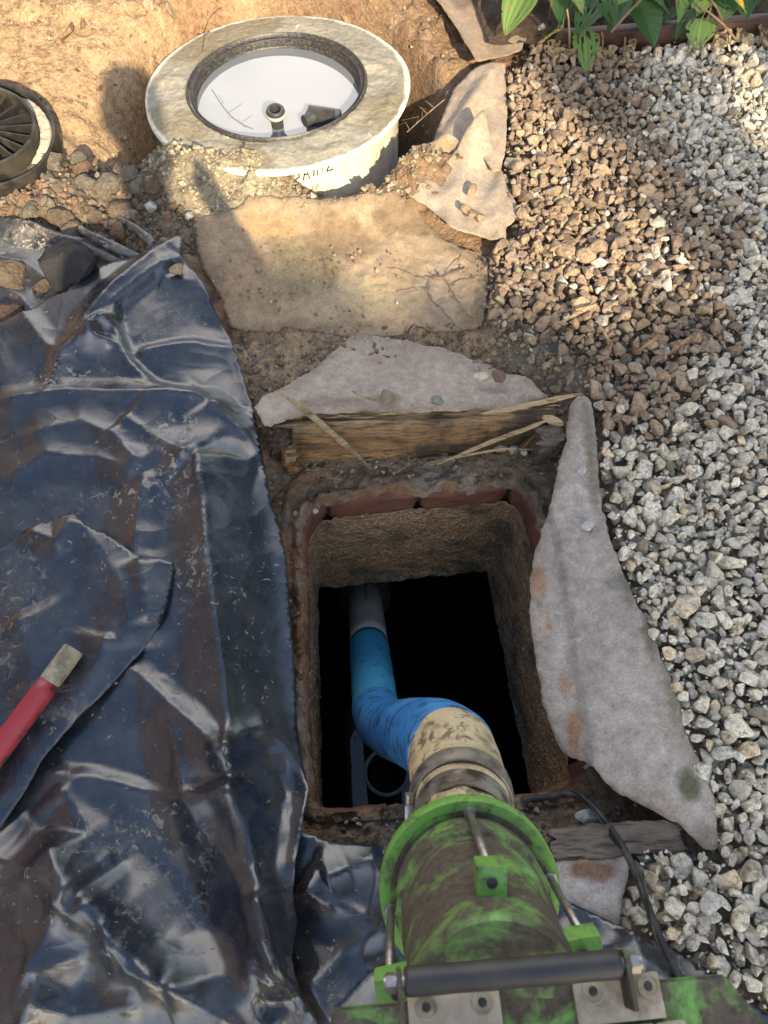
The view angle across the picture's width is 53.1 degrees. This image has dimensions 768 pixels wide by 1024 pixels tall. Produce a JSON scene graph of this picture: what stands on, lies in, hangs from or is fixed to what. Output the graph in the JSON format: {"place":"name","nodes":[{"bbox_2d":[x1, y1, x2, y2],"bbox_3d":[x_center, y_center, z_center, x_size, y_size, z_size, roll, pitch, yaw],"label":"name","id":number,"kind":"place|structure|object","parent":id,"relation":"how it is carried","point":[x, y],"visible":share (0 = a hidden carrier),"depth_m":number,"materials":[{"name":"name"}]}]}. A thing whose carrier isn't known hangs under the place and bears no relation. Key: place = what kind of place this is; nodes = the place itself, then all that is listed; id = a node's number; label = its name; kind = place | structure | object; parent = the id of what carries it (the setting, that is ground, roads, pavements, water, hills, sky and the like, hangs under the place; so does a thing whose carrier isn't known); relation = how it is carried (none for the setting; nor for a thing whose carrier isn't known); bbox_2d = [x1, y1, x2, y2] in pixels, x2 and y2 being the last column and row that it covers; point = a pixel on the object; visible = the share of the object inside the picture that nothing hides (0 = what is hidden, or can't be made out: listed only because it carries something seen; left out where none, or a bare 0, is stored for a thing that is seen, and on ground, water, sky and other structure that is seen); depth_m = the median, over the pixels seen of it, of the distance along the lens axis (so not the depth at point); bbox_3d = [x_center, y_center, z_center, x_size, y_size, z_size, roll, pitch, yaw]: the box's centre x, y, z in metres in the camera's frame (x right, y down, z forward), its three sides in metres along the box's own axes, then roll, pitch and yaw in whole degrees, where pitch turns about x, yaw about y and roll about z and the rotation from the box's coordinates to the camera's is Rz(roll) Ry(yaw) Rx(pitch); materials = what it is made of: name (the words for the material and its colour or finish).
{"place":"outdoors","nodes":[
{"label":"outdoors","id":0,"kind":"place"},
{"bbox_2d":[0,0,767,1013],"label":"soil ground","id":1,"kind":"structure","parent":0,"point":[160,32],"depth_m":2.30,"materials":[{"name":"soil"}]},
{"bbox_2d":[0,82,62,199],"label":"tank lid","id":2,"kind":"object","parent":1,"relation":"on","point":[19,136],"visible":0.82,"depth_m":2.15,"materials":[{"name":"plastic"}]},
{"bbox_2d":[22,98,51,163],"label":"dried sand","id":3,"kind":"structure","parent":2,"relation":"on","point":[42,120],"depth_m":2.18,"materials":[{"name":"sand"}]},
{"bbox_2d":[32,278,48,293],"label":"soil clod","id":4,"kind":"object","parent":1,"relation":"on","point":[41,285],"visible":0.66,"depth_m":1.95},
{"bbox_2d":[0,217,138,310],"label":"plastic sheet","id":5,"kind":"object","parent":1,"relation":"on","point":[21,240],"visible":0.33,"depth_m":2.01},
{"bbox_2d":[0,303,22,322],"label":"soil clod","id":6,"kind":"object","parent":5,"relation":"on","point":[7,311],"visible":0.36,"depth_m":1.89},
{"bbox_2d":[0,258,25,289],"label":"soil clod","id":7,"kind":"object","parent":5,"relation":"on","point":[12,273],"visible":0.81,"depth_m":1.95,"materials":[{"name":"soil"}]},
{"bbox_2d":[37,238,97,293],"bbox_3d":[-0.786,-0.603,1.926,0.135,0.140,0.144,41,70,18],"label":"rock","id":8,"kind":"object","parent":5,"relation":"on","point":[64,264],"visible":0.77,"depth_m":1.88,"materials":[{"name":"stone"}]},
{"bbox_2d":[27,220,119,262],"bbox_3d":[-0.788,-0.688,1.990,0.370,0.035,0.033,25,66,12],"label":"plastic strip","id":9,"kind":"object","parent":5,"relation":"on","point":[102,255],"visible":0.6,"depth_m":1.99,"materials":[{"name":"plastic"}]},
{"bbox_2d":[78,225,138,257],"bbox_3d":[-0.723,-0.697,1.990,0.215,0.036,0.036,31,67,15],"label":"plastic strip","id":10,"kind":"object","parent":5,"relation":"on","point":[102,241],"visible":0.94,"depth_m":1.97,"materials":[{"name":"plastic"}]},
{"bbox_2d":[71,160,91,176],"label":"soil clod","id":11,"kind":"object","parent":1,"relation":"on","point":[83,167],"visible":0.84,"depth_m":2.15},
{"bbox_2d":[86,206,105,225],"bbox_3d":[-0.773,-0.800,2.075,0.052,0.041,0.066,0,63,0],"label":"soil clod","id":12,"kind":"object","parent":1,"relation":"on","point":[94,217],"visible":0.94,"depth_m":2.06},
{"bbox_2d":[0,156,197,254],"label":"soil crumbs","id":13,"kind":"object","parent":1,"relation":"on","point":[166,214],"visible":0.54,"depth_m":2.09,"materials":[{"name":"soil"}]},
{"bbox_2d":[21,201,39,218],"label":"soil clod","id":14,"kind":"object","parent":13,"relation":"on","point":[29,209],"visible":0.92,"depth_m":2.08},
{"bbox_2d":[41,152,64,172],"bbox_3d":[-0.945,-0.985,2.173,0.080,0.062,0.080,0,63,0],"label":"soil clod","id":15,"kind":"object","parent":13,"relation":"on","point":[55,162],"visible":0.7,"depth_m":2.15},
{"bbox_2d":[46,207,76,228],"bbox_3d":[-0.868,-0.791,2.071,0.064,0.058,0.074,-39,69,-18],"label":"soil clod","id":16,"kind":"object","parent":13,"relation":"on","point":[57,218],"visible":0.85,"depth_m":2.05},
{"bbox_2d":[60,220,82,236],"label":"soil clod","id":17,"kind":"object","parent":13,"relation":"on","point":[70,227],"visible":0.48,"depth_m":2.04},
{"bbox_2d":[69,151,87,164],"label":"soil clod","id":18,"kind":"object","parent":13,"relation":"on","point":[76,157],"visible":0.75,"depth_m":2.17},
{"bbox_2d":[72,174,95,189],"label":"soil clod","id":19,"kind":"object","parent":13,"relation":"on","point":[81,181],"visible":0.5,"depth_m":2.10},
{"bbox_2d":[93,172,123,202],"bbox_3d":[-0.762,-0.891,2.110,0.068,0.061,0.082,32,67,15],"label":"soil clod","id":20,"kind":"object","parent":13,"relation":"on","point":[106,185],"visible":0.95,"depth_m":2.09,"materials":[{"name":"soil"}]},
{"bbox_2d":[110,221,125,240],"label":"soil clod","id":21,"kind":"object","parent":13,"relation":"on","point":[118,231],"visible":1,"depth_m":2.01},
{"bbox_2d":[118,165,138,184],"bbox_3d":[-0.705,-0.924,2.118,0.066,0.057,0.073,0,63,0],"label":"soil clod","id":22,"kind":"object","parent":13,"relation":"on","point":[128,174],"visible":0.79,"depth_m":2.09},
{"bbox_2d":[144,201,156,212],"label":"stone","id":23,"kind":"object","parent":13,"relation":"on","point":[150,206],"visible":1,"depth_m":2.04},
{"bbox_2d":[145,179,160,194],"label":"soil clod","id":24,"kind":"object","parent":13,"relation":"on","point":[153,186],"visible":1,"depth_m":2.04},
{"bbox_2d":[185,212,192,219],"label":"stone","id":25,"kind":"object","parent":13,"relation":"on","point":[188,215],"visible":1,"depth_m":2.08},
{"bbox_2d":[106,202,132,219],"bbox_3d":[-0.704,-0.805,2.057,0.072,0.049,0.064,0,63,0],"label":"soil clod","id":26,"kind":"object","parent":1,"relation":"on","point":[114,209],"visible":0.72,"depth_m":2.04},
{"bbox_2d":[115,215,155,248],"bbox_3d":[-0.653,-0.740,2.015,0.040,0.045,0.178,-33,68,-15],"label":"plastic strip","id":27,"kind":"object","parent":1,"relation":"on","point":[148,239],"visible":0.8,"depth_m":1.99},
{"bbox_2d":[128,177,146,193],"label":"soil clod","id":28,"kind":"object","parent":1,"relation":"on","point":[137,185],"visible":0.84,"depth_m":2.08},
{"bbox_2d":[0,234,317,1023],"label":"plastic sheet","id":29,"kind":"object","parent":1,"relation":"on","point":[150,830],"visible":0.87,"depth_m":1.41,"materials":[{"name":"plastic"}]},
{"bbox_2d":[0,511,173,827],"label":"plastic sheet","id":30,"kind":"object","parent":29,"relation":"on","point":[97,599],"visible":0.94,"depth_m":1.47,"materials":[{"name":"plastic"}]},
{"bbox_2d":[0,644,81,767],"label":"tool handle","id":31,"kind":"object","parent":30,"relation":"on","point":[15,727],"visible":1,"depth_m":1.36,"materials":[{"name":"red paint"}]},
{"bbox_2d":[116,376,145,383],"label":"wood splinter","id":32,"kind":"object","parent":29,"relation":"on","point":[130,379],"visible":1,"depth_m":1.73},
{"bbox_2d":[169,263,182,274],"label":"stone","id":33,"kind":"object","parent":29,"relation":"on","point":[177,268],"visible":1,"depth_m":1.90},
{"bbox_2d":[0,0,372,87],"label":"bank stones","id":34,"kind":"object","parent":1,"relation":"on","point":[150,5],"visible":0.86,"depth_m":2.35,"materials":[{"name":"stone"}]},
{"bbox_2d":[142,141,294,215],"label":"powdery crumbs","id":35,"kind":"object","parent":1,"relation":"on","point":[175,167],"visible":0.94,"depth_m":2.10,"materials":[{"name":"stone"}]},
{"bbox_2d":[203,0,233,50],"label":"root","id":36,"kind":"object","parent":1,"relation":"attached to","point":[208,32],"visible":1,"depth_m":2.24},
{"bbox_2d":[0,0,454,241],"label":"soil crumbs","id":37,"kind":"object","parent":1,"relation":"on","point":[144,60],"visible":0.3,"depth_m":2.35,"materials":[{"name":"soil"}]},
{"bbox_2d":[145,16,410,197],"bbox_3d":[-0.317,-1.151,2.509,0.792,0.554,0.791,0,63,0],"label":"septic tank","id":38,"kind":"object","parent":1,"relation":"on","point":[350,151],"visible":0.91,"depth_m":2.25,"materials":[{"name":"beige concrete"}]},
{"bbox_2d":[197,48,358,136],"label":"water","id":39,"kind":"structure","parent":38,"relation":"in","point":[239,94],"depth_m":2.34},
{"bbox_2d":[265,428,292,460],"bbox_3d":[-0.240,-0.152,1.804,0.068,0.105,0.058,0,63,0],"label":"timber stub","id":40,"kind":"object","parent":1,"relation":"on","point":[279,438],"visible":0.72,"depth_m":1.77,"materials":[{"name":"brown wood"}]},
{"bbox_2d":[281,443,301,475],"bbox_3d":[-0.216,-0.124,1.803,0.053,0.109,0.047,-6,63,-3],"label":"timber stub","id":41,"kind":"object","parent":1,"relation":"on","point":[291,454],"visible":0.98,"depth_m":1.78,"materials":[{"name":"brown wood"}]},
{"bbox_2d":[309,192,316,197],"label":"stone","id":42,"kind":"object","parent":1,"relation":"on","point":[312,195],"visible":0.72,"depth_m":2.11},
{"bbox_2d":[193,191,488,337],"bbox_3d":[-0.121,-0.658,2.019,0.797,0.071,0.462,0,63,0],"label":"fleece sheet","id":43,"kind":"object","parent":1,"relation":"on","point":[367,223],"visible":0.98,"depth_m":2.05,"materials":[{"name":"fabric"}]},
{"bbox_2d":[205,228,473,323],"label":"mud crumbs","id":44,"kind":"object","parent":43,"relation":"on","point":[306,286],"visible":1,"depth_m":2.02,"materials":[{"name":"soil"}]},
{"bbox_2d":[389,249,485,328],"bbox_3d":[0.141,-0.583,1.998,0.260,0.015,0.272,0,63,0],"label":"root tangle","id":45,"kind":"object","parent":43,"relation":"on","point":[448,283],"visible":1,"depth_m":2.00,"materials":[{"name":"plant"}]},
{"bbox_2d":[272,143,443,206],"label":"soil crumbs","id":46,"kind":"object","parent":1,"relation":"on","point":[413,152],"visible":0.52,"depth_m":2.11,"materials":[{"name":"soil"}]},
{"bbox_2d":[255,335,547,426],"bbox_3d":[0.029,-0.342,1.851,0.679,0.079,0.295,-6,63,-3],"label":"fleece sheet","id":47,"kind":"object","parent":1,"relation":"on","point":[413,375],"visible":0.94,"depth_m":1.82,"materials":[{"name":"fabric"}]},
{"bbox_2d":[352,391,377,400],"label":"wood splinter","id":48,"kind":"object","parent":47,"relation":"on","point":[365,396],"visible":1,"depth_m":1.75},
{"bbox_2d":[380,389,394,404],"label":"stone","id":49,"kind":"object","parent":47,"relation":"on","point":[387,397],"visible":1,"depth_m":1.73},
{"bbox_2d":[431,395,443,405],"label":"stone","id":50,"kind":"object","parent":47,"relation":"on","point":[436,400],"visible":1,"depth_m":1.73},
{"bbox_2d":[473,372,488,380],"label":"stone","id":51,"kind":"object","parent":47,"relation":"on","point":[481,376],"visible":1,"depth_m":1.80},
{"bbox_2d":[491,369,505,382],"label":"stone","id":52,"kind":"object","parent":47,"relation":"on","point":[498,376],"visible":1,"depth_m":1.80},
{"bbox_2d":[234,321,577,435],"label":"soil crumbs","id":53,"kind":"object","parent":1,"relation":"on","point":[446,340],"visible":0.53,"depth_m":1.93,"materials":[{"name":"soil"}]},
{"bbox_2d":[244,340,282,372],"bbox_3d":[-0.291,-0.378,1.868,0.010,0.016,0.128,41,70,18],"label":"wood splinter","id":54,"kind":"object","parent":53,"relation":"on","point":[261,357],"visible":1,"depth_m":1.86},
{"bbox_2d":[277,451,549,490],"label":"straw bits","id":55,"kind":"object","parent":1,"relation":"on","point":[407,465],"visible":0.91,"depth_m":1.82,"materials":[{"name":"brown plant"}]},
{"bbox_2d":[272,396,558,461],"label":"timber beam","id":56,"kind":"structure","parent":1,"relation":"on","point":[391,436],"depth_m":1.80,"materials":[{"name":"brown wood"}]},
{"bbox_2d":[277,390,371,468],"bbox_3d":[-0.135,-0.185,1.769,0.246,0.138,0.018,26,66,13],"label":"wood splinter","id":57,"kind":"object","parent":56,"relation":"on","point":[308,413],"visible":1,"depth_m":1.75,"materials":[{"name":"wood"}]},
{"bbox_2d":[305,404,565,418],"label":"torn fibres","id":58,"kind":"object","parent":56,"relation":"on","point":[367,417],"visible":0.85,"depth_m":1.77,"materials":[{"name":"brown wood"}]},
{"bbox_2d":[468,409,493,412],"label":"wood splinter","id":59,"kind":"object","parent":56,"relation":"on","point":[478,411],"visible":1,"depth_m":1.76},
{"bbox_2d":[481,393,581,413],"bbox_3d":[0.340,-0.247,1.765,0.240,0.014,0.013,-12,64,-6],"label":"wood splinter","id":60,"kind":"object","parent":56,"relation":"on","point":[527,405],"visible":1,"depth_m":1.76,"materials":[{"name":"wood"}]},
{"bbox_2d":[397,99,444,132],"bbox_3d":[0.098,-1.183,2.283,0.152,0.065,0.080,-39,69,-18],"label":"root","id":61,"kind":"object","parent":1,"relation":"hanging from","point":[423,116],"visible":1,"depth_m":2.27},
{"bbox_2d":[271,451,628,845],"bbox_3d":[0.085,0.601,2.374,1.527,1.623,1.633,0,63,0],"label":"manhole chamber","id":62,"kind":"object","parent":1,"relation":"in","point":[447,525],"visible":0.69,"depth_m":1.86,"materials":[{"name":"concrete"}]},
{"bbox_2d":[318,579,530,807],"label":"water","id":63,"kind":"structure","parent":62,"relation":"in","point":[444,642],"depth_m":2.96,"materials":[{"name":"black liquid"}]},
{"bbox_2d":[363,752,408,796],"bbox_3d":[0.006,0.873,2.554,0.146,0.465,0.190,0,63,0],"label":"drain pipe","id":64,"kind":"object","parent":63,"relation":"on","point":[404,773],"visible":0.75,"depth_m":2.34,"materials":[{"name":"plastic"}]},
{"bbox_2d":[264,448,657,859],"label":"soil crumbs","id":65,"kind":"object","parent":62,"relation":"on","point":[358,815],"visible":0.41,"depth_m":1.80,"materials":[{"name":"soil"}]},
{"bbox_2d":[337,582,602,1003],"bbox_3d":[0.041,0.359,1.677,0.249,1.711,1.216,-7,63,-4],"label":"suction hose","id":66,"kind":"object","parent":62,"relation":"on","point":[469,871],"visible":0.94,"depth_m":0.96,"materials":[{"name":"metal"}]},
{"bbox_2d":[428,448,532,462],"bbox_3d":[0.233,-0.138,1.820,0.260,0.023,0.008,-6,63,-3],"label":"wood splinter","id":67,"kind":"object","parent":62,"relation":"on","point":[487,451],"visible":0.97,"depth_m":1.82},
{"bbox_2d":[438,420,544,464],"bbox_3d":[0.253,-0.168,1.792,0.262,0.103,0.018,-11,64,-6],"label":"wood splinter","id":68,"kind":"object","parent":62,"relation":"on","point":[506,435],"visible":1,"depth_m":1.80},
{"bbox_2d":[494,445,506,451],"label":"stone","id":69,"kind":"object","parent":62,"relation":"on","point":[499,446],"visible":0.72,"depth_m":1.84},
{"bbox_2d":[509,445,517,454],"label":"stone","id":70,"kind":"object","parent":62,"relation":"on","point":[513,451],"visible":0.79,"depth_m":1.84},
{"bbox_2d":[520,450,526,455],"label":"stone","id":71,"kind":"object","parent":62,"relation":"on","point":[523,453],"visible":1,"depth_m":1.83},
{"bbox_2d":[575,809,598,823],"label":"stone","id":72,"kind":"object","parent":62,"relation":"on","point":[585,816],"visible":0.7,"depth_m":1.44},
{"bbox_2d":[522,789,683,977],"bbox_3d":[0.447,0.702,1.348,0.101,0.171,0.526,-29,67,-14],"label":"cable","id":73,"kind":"object","parent":62,"relation":"on","point":[639,880],"visible":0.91,"depth_m":1.32,"materials":[{"name":"rubber"}]},
{"bbox_2d":[404,110,516,239],"bbox_3d":[0.274,-0.897,2.079,0.312,0.087,0.343,39,69,18],"label":"fleece sheet","id":74,"kind":"object","parent":1,"relation":"on","point":[492,201],"visible":0.94,"depth_m":2.10,"materials":[{"name":"fabric"}]},
{"bbox_2d":[460,203,470,213],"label":"stone","id":75,"kind":"object","parent":74,"relation":"on","point":[465,208],"visible":1,"depth_m":2.04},
{"bbox_2d":[467,183,476,195],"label":"stone","id":76,"kind":"object","parent":74,"relation":"on","point":[472,189],"visible":1,"depth_m":2.07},
{"bbox_2d":[467,210,478,218],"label":"stone","id":77,"kind":"object","parent":74,"relation":"on","point":[471,214],"visible":0.97,"depth_m":2.04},
{"bbox_2d":[476,213,484,223],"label":"stone","id":78,"kind":"object","parent":74,"relation":"on","point":[480,217],"visible":1,"depth_m":2.03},
{"bbox_2d":[421,61,506,171],"bbox_3d":[0.258,-1.174,2.266,0.256,0.078,0.506,13,64,6],"label":"fleece sheet","id":79,"kind":"object","parent":1,"relation":"on","point":[477,90],"visible":0.84,"depth_m":2.25,"materials":[{"name":"fabric"}]},
{"bbox_2d":[437,0,525,61],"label":"fleece sheet","id":80,"kind":"object","parent":1,"relation":"on","point":[464,16],"visible":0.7,"depth_m":2.40,"materials":[{"name":"fabric"}]},
{"bbox_2d":[292,831,767,1023],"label":"plastic sheet","id":81,"kind":"object","parent":1,"relation":"on","point":[339,952],"visible":0.26,"depth_m":1.28,"materials":[{"name":"plastic"}]},
{"bbox_2d":[331,948,765,1023],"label":"machine deck","id":82,"kind":"structure","parent":81,"relation":"on","point":[614,986],"depth_m":0.69,"materials":[{"name":"green metal"}]},
{"bbox_2d":[527,422,566,464],"bbox_3d":[0.386,-0.162,1.811,0.090,0.104,0.059,-9,63,-5],"label":"timber stub","id":83,"kind":"object","parent":1,"relation":"on","point":[548,442],"visible":0.94,"depth_m":1.78,"materials":[{"name":"grey wood"}]},
{"bbox_2d":[512,431,535,454],"bbox_3d":[0.334,-0.166,1.807,0.071,0.071,0.005,-28,66,-13],"label":"wood splinter","id":84,"kind":"object","parent":83,"relation":"on","point":[520,446],"visible":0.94,"depth_m":1.81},
{"bbox_2d":[517,434,534,452],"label":"wood splinter","id":85,"kind":"object","parent":83,"relation":"on","point":[532,437],"visible":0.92,"depth_m":1.81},
{"bbox_2d":[542,415,563,425],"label":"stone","id":86,"kind":"object","parent":83,"relation":"on","point":[553,420],"visible":1,"depth_m":1.75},
{"bbox_2d":[556,856,628,924],"bbox_3d":[0.364,0.661,1.339,0.145,0.005,0.114,0,63,0],"label":"fleece sheet","id":87,"kind":"object","parent":1,"relation":"on","point":[596,886],"visible":0.83,"depth_m":1.34,"materials":[{"name":"fabric"}]},
{"bbox_2d":[546,819,690,859],"bbox_3d":[0.422,0.591,1.386,0.260,0.043,0.061,-3,63,-1],"label":"plank","id":88,"kind":"object","parent":1,"relation":"on","point":[591,841],"visible":0.98,"depth_m":1.37,"materials":[{"name":"grey wood"}]},
{"bbox_2d":[477,0,767,45],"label":"bed soil","id":89,"kind":"structure","parent":1,"relation":"on","point":[490,11],"depth_m":2.42,"materials":[{"name":"soil"}]},
{"bbox_2d":[502,0,584,35],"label":"hosta plant","id":90,"kind":"object","parent":89,"relation":"on","point":[512,9],"visible":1,"depth_m":2.28,"materials":[{"name":"green plant"}]},
{"bbox_2d":[542,19,566,55],"bbox_3d":[0.554,-1.505,2.372,0.074,0.085,0.238,22,65,11],"label":"hosta plant","id":91,"kind":"object","parent":89,"relation":"on","point":[554,42],"visible":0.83,"depth_m":2.35,"materials":[{"name":"yellow plant"}]},
{"bbox_2d":[572,0,619,72],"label":"hosta plant","id":92,"kind":"object","parent":89,"relation":"on","point":[589,19],"visible":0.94,"depth_m":2.27,"materials":[{"name":"green plant"}]},
{"bbox_2d":[607,0,669,47],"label":"plant","id":93,"kind":"object","parent":89,"relation":"on","point":[648,16],"visible":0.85,"depth_m":2.28,"materials":[{"name":"green plant"}]},
{"bbox_2d":[548,0,767,66],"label":"withered stalks","id":94,"kind":"object","parent":89,"relation":"on","point":[564,53],"visible":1,"depth_m":2.33,"materials":[{"name":"brown plant"}]},
{"bbox_2d":[549,0,767,23],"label":"ground foliage","id":95,"kind":"object","parent":89,"relation":"on","point":[728,8],"visible":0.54,"depth_m":2.32,"materials":[{"name":"green plant"}]},
{"bbox_2d":[662,3,719,49],"bbox_3d":[1.005,-1.538,2.382,0.316,0.097,0.160,-39,69,-18],"label":"hosta plant","id":96,"kind":"object","parent":89,"relation":"on","point":[701,29],"visible":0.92,"depth_m":2.33,"materials":[{"name":"green plant"}]},
{"bbox_2d":[694,0,745,12],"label":"hosta plant","id":97,"kind":"object","parent":89,"relation":"on","point":[741,3],"visible":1,"depth_m":2.28,"materials":[{"name":"yellow plant"}]},
{"bbox_2d":[529,396,717,849],"bbox_3d":[0.417,0.193,1.597,0.251,0.101,0.975,-7,63,-4],"label":"fleece sheet","id":98,"kind":"object","parent":1,"relation":"on","point":[611,704],"visible":1,"depth_m":1.53,"materials":[{"name":"fabric"}]},
{"bbox_2d":[577,465,586,474],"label":"stone","id":99,"kind":"object","parent":98,"relation":"on","point":[582,470],"visible":1,"depth_m":1.69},
{"bbox_2d":[581,520,594,530],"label":"stone","id":100,"kind":"object","parent":98,"relation":"on","point":[588,525],"visible":1,"depth_m":1.64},
{"bbox_2d":[550,13,767,64],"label":"edging board","id":101,"kind":"object","parent":1,"relation":"on","point":[750,24],"visible":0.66,"depth_m":2.38,"materials":[{"name":"wood"}]},
{"bbox_2d":[482,15,767,1011],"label":"loose gravel","id":102,"kind":"structure","parent":0,"point":[723,425],"depth_m":1.89,"materials":[{"name":"gravel"}]},
{"bbox_2d":[567,303,596,319],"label":"wood splinter","id":103,"kind":"object","parent":102,"relation":"on","point":[581,311],"visible":1,"depth_m":1.87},
{"bbox_2d":[598,323,616,350],"bbox_3d":[0.533,-0.421,1.843,0.009,0.009,0.092,-19,65,-9],"label":"wood splinter","id":104,"kind":"object","parent":102,"relation":"on","point":[609,341],"visible":1,"depth_m":1.84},
{"bbox_2d":[636,335,660,352],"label":"wood splinter","id":105,"kind":"object","parent":102,"relation":"on","point":[649,343],"visible":1,"depth_m":1.83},
{"bbox_2d":[667,330,699,355],"bbox_3d":[0.718,-0.405,1.835,0.118,0.010,0.010,-36,69,-17],"label":"wood splinter","id":106,"kind":"object","parent":102,"relation":"on","point":[683,343],"visible":1,"depth_m":1.83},
{"bbox_2d":[700,890,724,914],"bbox_3d":[0.550,0.658,1.291,0.038,0.024,0.038,22,65,11],"label":"stone","id":107,"kind":"object","parent":102,"relation":"on","point":[711,902],"visible":1,"depth_m":1.29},
{"bbox_2d":[759,518,764,545],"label":"wood splinter","id":108,"kind":"object","parent":102,"relation":"on","point":[761,535],"visible":1,"depth_m":1.60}
]}

